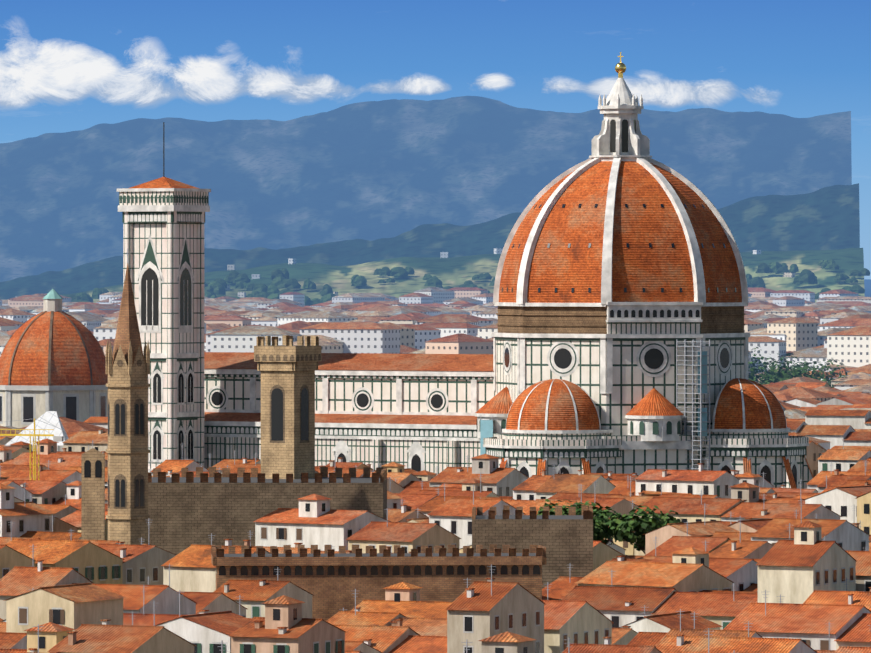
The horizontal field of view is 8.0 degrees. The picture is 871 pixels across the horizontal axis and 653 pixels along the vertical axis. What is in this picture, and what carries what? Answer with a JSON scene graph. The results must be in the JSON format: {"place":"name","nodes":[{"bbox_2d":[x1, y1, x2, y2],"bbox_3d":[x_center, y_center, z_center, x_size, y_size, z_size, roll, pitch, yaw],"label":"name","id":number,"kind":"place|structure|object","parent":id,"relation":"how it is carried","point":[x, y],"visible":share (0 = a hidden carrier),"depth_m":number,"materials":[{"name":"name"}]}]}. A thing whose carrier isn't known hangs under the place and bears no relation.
{"place":"outdoors","nodes":[
{"label":"outdoors","id":0,"kind":"place"},
{"bbox_2d":[0,289,107,427],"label":"domed chapel","id":1,"kind":"structure","parent":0,"point":[52,357],"depth_m":1666.53,"materials":[{"name":"tile"}]},
{"bbox_2d":[0,96,864,302],"bbox_3d":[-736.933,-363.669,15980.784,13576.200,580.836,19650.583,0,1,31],"label":"hills","id":2,"kind":"structure","parent":0,"point":[337,199],"depth_m":16183.69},
{"bbox_2d":[0,0,870,278],"label":"sky","id":3,"kind":"structure","parent":0,"point":[66,65],"materials":[{"name":"blue"}]},
{"bbox_2d":[864,279,870,296],"bbox_3d":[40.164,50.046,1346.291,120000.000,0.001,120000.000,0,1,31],"label":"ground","id":4,"kind":"structure","parent":0,"point":[867,285],"depth_m":27819.77,"materials":[{"name":"blue"}]},
{"bbox_2d":[106,249,149,544],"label":"church spire","id":5,"kind":"structure","parent":4,"relation":"on","point":[127,385],"depth_m":984.79,"materials":[{"name":"brown stone"}]},
{"bbox_2d":[117,122,210,471],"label":"campanile","id":6,"kind":"structure","parent":4,"relation":"on","point":[163,219],"depth_m":1366.65,"materials":[{"name":"stone"}]},
{"bbox_2d":[0,339,709,539],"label":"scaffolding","id":7,"kind":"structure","parent":4,"relation":"on","point":[48,424],"depth_m":1314.94,"materials":[{"name":"paint"}]},
{"bbox_2d":[148,335,592,620],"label":"fortified palace","id":8,"kind":"structure","parent":4,"relation":"on","point":[532,552],"depth_m":1001.78,"materials":[{"name":"stone"}]},
{"bbox_2d":[0,429,870,652],"bbox_3d":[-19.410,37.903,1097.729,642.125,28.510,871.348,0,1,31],"label":"city","id":9,"kind":"object","parent":4,"relation":"on","point":[737,562],"visible":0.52,"depth_m":870.32,"materials":[{"name":"paint"}]},
{"bbox_2d":[0,248,870,449],"bbox_3d":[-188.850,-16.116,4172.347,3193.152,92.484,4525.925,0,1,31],"label":"city","id":10,"kind":"object","parent":4,"relation":"on","point":[800,325],"visible":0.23,"depth_m":3349.19,"materials":[{"name":"tile"}]},
{"bbox_2d":[66,382,870,448],"bbox_3d":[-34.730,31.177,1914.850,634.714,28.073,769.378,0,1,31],"label":"city buildings","id":11,"kind":"structure","parent":4,"relation":"on","point":[831,422],"depth_m":1652.76,"materials":[{"name":"paint"}]},
{"bbox_2d":[204,52,813,488],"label":"cathedral","id":12,"kind":"structure","parent":4,"relation":"on","point":[620,270],"depth_m":1327.81,"materials":[{"name":"stone"}]},
{"bbox_2d":[537,346,847,553],"bbox_3d":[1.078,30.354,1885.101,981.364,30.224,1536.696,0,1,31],"label":"trees","id":13,"kind":"object","parent":4,"relation":"on","point":[623,527],"visible":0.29,"depth_m":995.56,"materials":[{"name":"green plant"}]}
]}

